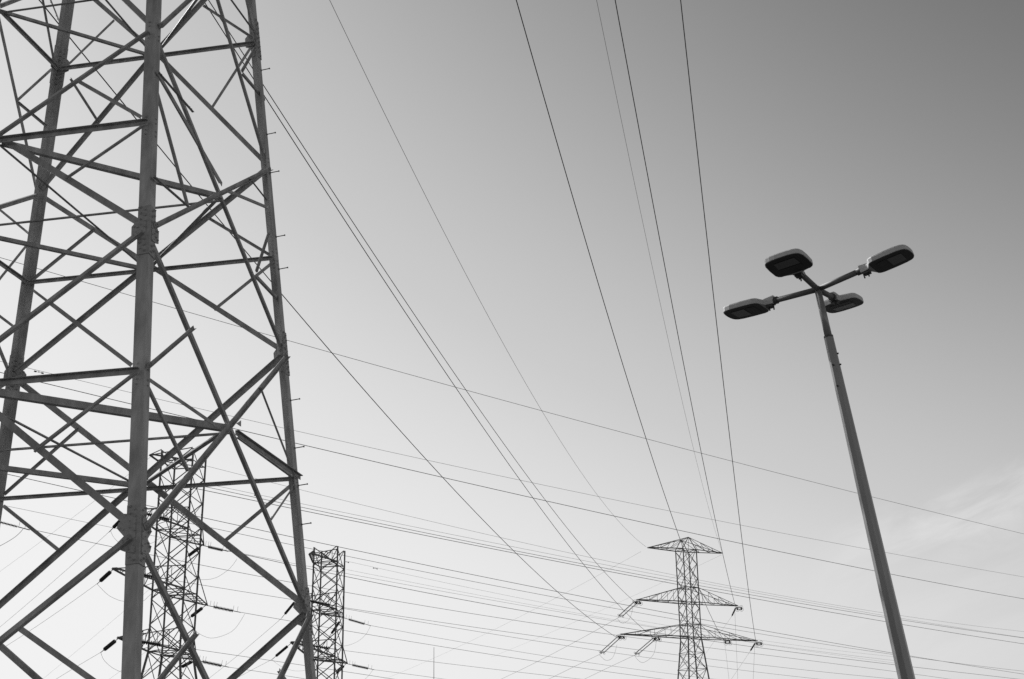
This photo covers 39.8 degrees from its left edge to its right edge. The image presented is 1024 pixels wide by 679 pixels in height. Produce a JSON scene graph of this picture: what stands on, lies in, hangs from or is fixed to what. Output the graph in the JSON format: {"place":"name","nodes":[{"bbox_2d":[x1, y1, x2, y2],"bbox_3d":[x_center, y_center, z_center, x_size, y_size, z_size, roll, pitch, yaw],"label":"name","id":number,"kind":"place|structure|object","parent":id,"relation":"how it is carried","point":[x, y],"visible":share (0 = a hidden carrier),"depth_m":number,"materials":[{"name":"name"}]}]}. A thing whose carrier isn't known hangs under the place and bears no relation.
{"place":"outdoors","nodes":[
{"label":"outdoors","id":0,"kind":"place"},
{"bbox_2d":[112,447,207,678],"bbox_3d":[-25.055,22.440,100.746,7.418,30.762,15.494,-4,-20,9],"label":"lattice pylon","id":1,"kind":"object","parent":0,"point":[162,655],"visible":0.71,"depth_m":104.20,"materials":[{"name":"metal"}]},
{"bbox_2d":[8,585,94,644],"bbox_3d":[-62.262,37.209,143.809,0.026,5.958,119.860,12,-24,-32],"label":"wire","id":2,"kind":"object","parent":1,"relation":"attached to","point":[55,613],"visible":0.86,"depth_m":105.06,"materials":[{"name":"metal"}]},
{"bbox_2d":[97,569,113,583],"bbox_3d":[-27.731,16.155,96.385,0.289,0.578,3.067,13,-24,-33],"label":"insulator string","id":3,"kind":"object","parent":1,"relation":"hanging from","point":[104,576],"visible":1,"depth_m":96.26,"materials":[{"name":"ceramic"}]},
{"bbox_2d":[101,638,118,651],"bbox_3d":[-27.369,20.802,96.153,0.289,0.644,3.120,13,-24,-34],"label":"insulator string","id":4,"kind":"object","parent":1,"relation":"hanging from","point":[109,645],"visible":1,"depth_m":96.00,"materials":[{"name":"ceramic"}]},
{"bbox_2d":[109,514,126,531],"bbox_3d":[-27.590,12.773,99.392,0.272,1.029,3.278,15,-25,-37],"label":"insulator string","id":5,"kind":"object","parent":1,"relation":"hanging from","point":[115,525],"visible":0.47,"depth_m":99.65,"materials":[{"name":"ceramic"}]},
{"bbox_2d":[0,532,108,626],"bbox_3d":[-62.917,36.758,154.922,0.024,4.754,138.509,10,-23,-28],"label":"wire","id":6,"kind":"object","parent":5,"relation":"attached to","point":[56,578],"visible":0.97,"depth_m":110.86,"materials":[{"name":"metal"}]},
{"bbox_2d":[115,569,168,579],"bbox_3d":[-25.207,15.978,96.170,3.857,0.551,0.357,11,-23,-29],"label":"insulator string","id":7,"kind":"object","parent":1,"relation":"hanging from","point":[147,575],"visible":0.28,"depth_m":96.30,"materials":[{"name":"ceramic"}]},
{"bbox_2d":[119,638,171,646],"bbox_3d":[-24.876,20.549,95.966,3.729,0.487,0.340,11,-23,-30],"label":"insulator string","id":8,"kind":"object","parent":1,"relation":"hanging from","point":[151,643],"visible":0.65,"depth_m":96.10,"materials":[{"name":"ceramic"}]},
{"bbox_2d":[147,512,179,521],"bbox_3d":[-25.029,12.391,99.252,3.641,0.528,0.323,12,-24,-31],"label":"insulator string","id":9,"kind":"object","parent":1,"relation":"hanging from","point":[161,516],"visible":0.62,"depth_m":99.48,"materials":[{"name":"ceramic"}]},
{"bbox_2d":[182,660,192,667],"bbox_3d":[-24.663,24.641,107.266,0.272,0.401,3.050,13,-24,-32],"label":"insulator string","id":10,"kind":"object","parent":1,"relation":"hanging from","point":[189,663],"visible":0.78,"depth_m":106.96,"materials":[{"name":"ceramic"}]},
{"bbox_2d":[187,547,198,556],"bbox_3d":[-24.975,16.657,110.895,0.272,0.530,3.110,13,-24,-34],"label":"insulator string","id":11,"kind":"object","parent":1,"relation":"hanging from","point":[191,553],"visible":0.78,"depth_m":110.82,"materials":[{"name":"ceramic"}]},
{"bbox_2d":[188,605,205,618],"bbox_3d":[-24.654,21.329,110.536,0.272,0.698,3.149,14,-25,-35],"label":"insulator string","id":12,"kind":"object","parent":1,"relation":"hanging from","point":[198,611],"visible":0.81,"depth_m":110.21,"materials":[{"name":"ceramic"}]},
{"bbox_2d":[201,656,227,666],"bbox_3d":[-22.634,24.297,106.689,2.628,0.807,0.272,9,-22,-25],"label":"insulator string","id":13,"kind":"object","parent":1,"relation":"hanging from","point":[211,663],"visible":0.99,"depth_m":106.60,"materials":[{"name":"ceramic"}]},
{"bbox_2d":[174,646,390,678],"bbox_3d":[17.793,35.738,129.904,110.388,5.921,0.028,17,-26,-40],"label":"wire","id":14,"kind":"object","parent":13,"relation":"hanging from","point":[290,663],"visible":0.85,"depth_m":101.73,"materials":[{"name":"metal"}]},
{"bbox_2d":[202,543,227,551],"bbox_3d":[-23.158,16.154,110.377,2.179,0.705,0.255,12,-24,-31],"label":"insulator string","id":15,"kind":"object","parent":1,"relation":"hanging from","point":[214,548],"visible":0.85,"depth_m":110.24,"materials":[{"name":"ceramic"}]},
{"bbox_2d":[206,601,240,612],"bbox_3d":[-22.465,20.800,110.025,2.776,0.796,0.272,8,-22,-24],"label":"insulator string","id":16,"kind":"object","parent":1,"relation":"hanging from","point":[221,608],"visible":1,"depth_m":109.89,"materials":[{"name":"ceramic"}]},
{"bbox_2d":[169,579,889,678],"bbox_3d":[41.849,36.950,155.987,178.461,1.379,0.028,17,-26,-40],"label":"wire","id":17,"kind":"object","parent":1,"relation":"attached to","point":[497,630],"visible":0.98,"depth_m":117.98,"materials":[{"name":"metal"}]},
{"bbox_2d":[0,0,323,678],"bbox_3d":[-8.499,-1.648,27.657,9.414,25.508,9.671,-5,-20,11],"label":"lattice pylon","id":18,"kind":"object","parent":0,"point":[135,525],"visible":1,"depth_m":27.39,"materials":[{"name":"metal"}]},
{"bbox_2d":[290,546,347,678],"bbox_3d":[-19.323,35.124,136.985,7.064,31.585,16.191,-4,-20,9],"label":"lattice pylon","id":19,"kind":"object","parent":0,"point":[336,613],"visible":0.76,"depth_m":143.52,"materials":[{"name":"metal"}]},
{"bbox_2d":[273,643,290,658],"bbox_3d":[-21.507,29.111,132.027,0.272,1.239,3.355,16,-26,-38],"label":"insulator string","id":20,"kind":"object","parent":19,"relation":"hanging from","point":[281,651],"visible":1,"depth_m":131.94,"materials":[{"name":"ceramic"}]},
{"bbox_2d":[282,602,294,616],"bbox_3d":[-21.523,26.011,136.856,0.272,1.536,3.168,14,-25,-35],"label":"insulator string","id":21,"kind":"object","parent":19,"relation":"hanging from","point":[289,608],"visible":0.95,"depth_m":136.81,"materials":[{"name":"ceramic"}]},
{"bbox_2d":[302,644,338,649],"bbox_3d":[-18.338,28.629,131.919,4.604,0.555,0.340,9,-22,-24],"label":"insulator string","id":22,"kind":"object","parent":19,"relation":"attached to","point":[322,647],"visible":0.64,"depth_m":132.09,"materials":[{"name":"ceramic"}]},
{"bbox_2d":[310,599,339,606],"bbox_3d":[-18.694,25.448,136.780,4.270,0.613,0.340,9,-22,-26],"label":"insulator string","id":23,"kind":"object","parent":19,"relation":"hanging from","point":[316,601],"visible":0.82,"depth_m":136.79,"materials":[{"name":"ceramic"}]},
{"bbox_2d":[345,616,370,625],"bbox_3d":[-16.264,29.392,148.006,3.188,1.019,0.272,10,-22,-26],"label":"insulator string","id":24,"kind":"object","parent":19,"relation":"hanging from","point":[359,622],"visible":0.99,"depth_m":147.88,"materials":[{"name":"ceramic"}]},
{"bbox_2d":[349,663,373,669],"bbox_3d":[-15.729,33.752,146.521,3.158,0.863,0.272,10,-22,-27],"label":"insulator string","id":25,"kind":"object","parent":19,"relation":"hanging from","point":[358,666],"visible":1,"depth_m":146.43,"materials":[{"name":"ceramic"}]},
{"bbox_2d":[343,650,575,678],"bbox_3d":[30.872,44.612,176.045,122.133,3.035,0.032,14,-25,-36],"label":"wire","id":26,"kind":"object","parent":19,"relation":"attached to","point":[455,664],"visible":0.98,"depth_m":148.80,"materials":[{"name":"metal"}]},
{"bbox_2d":[39,0,615,636],"bbox_3d":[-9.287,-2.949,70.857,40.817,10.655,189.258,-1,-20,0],"label":"wire","id":27,"kind":"object","parent":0,"point":[319,338],"visible":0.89,"depth_m":68.66,"materials":[{"name":"metal"}]},
{"bbox_2d":[208,0,627,595],"bbox_3d":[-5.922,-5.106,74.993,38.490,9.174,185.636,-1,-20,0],"label":"wire","id":28,"kind":"object","parent":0,"point":[400,294],"visible":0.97,"depth_m":71.54,"materials":[{"name":"metal"}]},
{"bbox_2d":[205,3,642,628],"bbox_3d":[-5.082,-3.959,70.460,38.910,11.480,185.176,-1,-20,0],"label":"wire","id":29,"kind":"object","parent":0,"point":[387,285],"visible":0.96,"depth_m":64.22,"materials":[{"name":"metal"}]},
{"bbox_2d":[241,612,658,678],"bbox_3d":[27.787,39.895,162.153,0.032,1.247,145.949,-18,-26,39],"label":"wire","id":30,"kind":"object","parent":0,"point":[447,647],"visible":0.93,"depth_m":127.31,"materials":[{"name":"metal"}]},
{"bbox_2d":[8,506,893,660],"bbox_3d":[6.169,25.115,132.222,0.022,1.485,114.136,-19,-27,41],"label":"wire","id":31,"kind":"object","parent":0,"point":[437,590],"visible":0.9,"depth_m":120.74,"materials":[{"name":"metal"}]},
{"bbox_2d":[330,1,644,545],"bbox_3d":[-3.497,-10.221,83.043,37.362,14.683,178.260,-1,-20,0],"label":"wire","id":32,"kind":"object","parent":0,"point":[452,248],"visible":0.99,"depth_m":79.15,"materials":[{"name":"metal"}]},
{"bbox_2d":[37,530,945,678],"bbox_3d":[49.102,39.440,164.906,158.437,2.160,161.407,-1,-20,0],"label":"wire","id":33,"kind":"object","parent":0,"point":[471,613],"visible":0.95,"depth_m":114.41,"materials":[{"name":"metal"}]},
{"bbox_2d":[1,521,29,529],"bbox_3d":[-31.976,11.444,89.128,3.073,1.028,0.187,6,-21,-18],"label":"insulator string","id":34,"kind":"object","parent":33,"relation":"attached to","point":[13,525],"visible":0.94,"depth_m":89.15,"materials":[{"name":"ceramic"}]},
{"bbox_2d":[0,361,1021,576],"bbox_3d":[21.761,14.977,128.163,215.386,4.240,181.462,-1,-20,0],"label":"wire","id":35,"kind":"object","parent":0,"point":[489,473],"visible":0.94,"depth_m":108.52,"materials":[{"name":"metal"}]},
{"bbox_2d":[0,372,1022,598],"bbox_3d":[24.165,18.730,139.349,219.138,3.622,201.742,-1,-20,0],"label":"wire","id":36,"kind":"object","parent":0,"point":[505,491],"visible":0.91,"depth_m":117.19,"materials":[{"name":"metal"}]},
{"bbox_2d":[0,257,1022,533],"bbox_3d":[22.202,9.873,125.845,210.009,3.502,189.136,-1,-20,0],"label":"wire","id":37,"kind":"object","parent":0,"point":[492,397],"visible":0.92,"depth_m":104.63,"materials":[{"name":"metal"}]},
{"bbox_2d":[0,0,1023,678],"label":"sky","id":38,"kind":"structure","parent":0,"point":[842,133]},
{"bbox_2d":[8,474,1020,673],"bbox_3d":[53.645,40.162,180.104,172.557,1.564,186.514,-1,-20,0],"label":"wire","id":39,"kind":"object","parent":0,"point":[482,576],"visible":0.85,"depth_m":123.11,"materials":[{"name":"metal"}]},
{"bbox_2d":[180,521,1017,670],"bbox_3d":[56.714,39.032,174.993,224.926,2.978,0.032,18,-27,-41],"label":"wire","id":40,"kind":"object","parent":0,"point":[567,599],"visible":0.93,"depth_m":125.35,"materials":[{"name":"metal"}]},
{"bbox_2d":[194,488,1021,643],"bbox_3d":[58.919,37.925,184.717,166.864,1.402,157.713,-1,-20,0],"label":"wire","id":41,"kind":"object","parent":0,"point":[573,564],"visible":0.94,"depth_m":136.63,"materials":[{"name":"metal"}]},
{"bbox_2d":[208,487,1021,637],"bbox_3d":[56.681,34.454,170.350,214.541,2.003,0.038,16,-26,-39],"label":"wire","id":42,"kind":"object","parent":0,"point":[580,563],"visible":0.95,"depth_m":125.53,"materials":[{"name":"metal"}]},
{"bbox_2d":[208,466,1023,631],"bbox_3d":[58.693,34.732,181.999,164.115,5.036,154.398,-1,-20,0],"label":"wire","id":43,"kind":"object","parent":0,"point":[595,558],"visible":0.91,"depth_m":135.66,"materials":[{"name":"metal"}]},
{"bbox_2d":[344,561,892,656],"bbox_3d":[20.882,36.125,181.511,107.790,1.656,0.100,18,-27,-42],"label":"wire","id":44,"kind":"object","parent":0,"point":[573,608],"visible":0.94,"depth_m":165.65,"materials":[{"name":"metal"}]},
{"bbox_2d":[516,0,724,641],"bbox_3d":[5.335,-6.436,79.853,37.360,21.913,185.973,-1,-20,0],"label":"wire","id":45,"kind":"object","parent":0,"point":[595,273],"visible":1,"depth_m":71.03,"materials":[{"name":"metal"}]},
{"bbox_2d":[219,486,1022,637],"bbox_3d":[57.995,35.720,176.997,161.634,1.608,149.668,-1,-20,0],"label":"wire","id":46,"kind":"object","parent":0,"point":[583,560],"visible":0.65,"depth_m":130.66,"materials":[{"name":"metal"}]},
{"bbox_2d":[351,570,890,662],"bbox_3d":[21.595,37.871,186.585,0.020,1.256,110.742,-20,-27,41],"label":"wire","id":47,"kind":"object","parent":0,"point":[601,617],"visible":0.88,"depth_m":173.19,"materials":[{"name":"metal"}]},
{"bbox_2d":[229,551,1014,678],"bbox_3d":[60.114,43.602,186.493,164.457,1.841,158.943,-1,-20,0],"label":"wire","id":48,"kind":"object","parent":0,"point":[598,623],"visible":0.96,"depth_m":138.45,"materials":[{"name":"metal"}]},
{"bbox_2d":[596,0,721,550],"bbox_3d":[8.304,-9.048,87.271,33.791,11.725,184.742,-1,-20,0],"label":"wire","id":49,"kind":"object","parent":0,"point":[645,235],"visible":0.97,"depth_m":82.04,"materials":[{"name":"metal"}]},
{"bbox_2d":[615,0,734,603],"bbox_3d":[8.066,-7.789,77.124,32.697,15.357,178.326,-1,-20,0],"label":"wire","id":50,"kind":"object","parent":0,"point":[663,260],"visible":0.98,"depth_m":74.48,"materials":[{"name":"metal"}]},
{"bbox_2d":[620,537,757,678],"bbox_3d":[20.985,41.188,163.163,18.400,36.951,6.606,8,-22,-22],"label":"lattice pylon","id":51,"kind":"object","parent":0,"point":[686,609],"visible":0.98,"depth_m":166.54,"materials":[{"name":"metal"}]},
{"bbox_2d":[395,553,637,674],"bbox_3d":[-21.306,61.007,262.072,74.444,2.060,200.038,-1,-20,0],"label":"wire","id":52,"kind":"object","parent":51,"relation":"attached to","point":[539,606],"visible":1,"depth_m":197.60,"materials":[{"name":"metal"}]},
{"bbox_2d":[375,626,710,678],"bbox_3d":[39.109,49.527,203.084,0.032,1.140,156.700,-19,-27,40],"label":"wire","id":53,"kind":"object","parent":51,"relation":"attached to","point":[530,653],"visible":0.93,"depth_m":167.01,"materials":[{"name":"metal"}]},
{"bbox_2d":[343,608,814,678],"bbox_3d":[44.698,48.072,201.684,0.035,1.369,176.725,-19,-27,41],"label":"wire","id":54,"kind":"object","parent":51,"relation":"attached to","point":[564,645],"visible":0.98,"depth_m":163.92,"materials":[{"name":"metal"}]},
{"bbox_2d":[599,635,620,653],"bbox_3d":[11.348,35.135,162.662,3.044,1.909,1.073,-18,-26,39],"label":"insulator string","id":55,"kind":"object","parent":51,"relation":"attached to","point":[601,652],"visible":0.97,"depth_m":162.74,"materials":[{"name":"ceramic"}]},
{"bbox_2d":[618,601,638,617],"bbox_3d":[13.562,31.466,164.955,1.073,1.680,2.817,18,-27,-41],"label":"insulator string","id":56,"kind":"object","parent":51,"relation":"attached to","point":[626,608],"visible":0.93,"depth_m":165.01,"materials":[{"name":"ceramic"}]},
{"bbox_2d":[502,617,618,678],"bbox_3d":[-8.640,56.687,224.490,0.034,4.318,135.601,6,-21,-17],"label":"wire","id":57,"kind":"object","parent":56,"relation":"attached to","point":[560,649],"visible":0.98,"depth_m":182.34,"materials":[{"name":"metal"}]},
{"bbox_2d":[634,637,655,654],"bbox_3d":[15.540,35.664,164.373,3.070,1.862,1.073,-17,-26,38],"label":"insulator string","id":58,"kind":"object","parent":51,"relation":"attached to","point":[635,653],"visible":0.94,"depth_m":164.42,"materials":[{"name":"ceramic"}]},
{"bbox_2d":[680,0,755,640],"bbox_3d":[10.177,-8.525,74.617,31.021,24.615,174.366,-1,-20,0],"label":"wire","id":59,"kind":"object","parent":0,"point":[711,276],"visible":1,"depth_m":71.03,"materials":[{"name":"metal"}]},
{"bbox_2d":[723,244,914,678],"bbox_3d":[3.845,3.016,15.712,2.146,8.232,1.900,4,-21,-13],"label":"street lamp","id":60,"kind":"object","parent":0,"point":[795,262],"visible":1,"depth_m":16.36,"materials":[{"name":"grey metal"}]}
]}

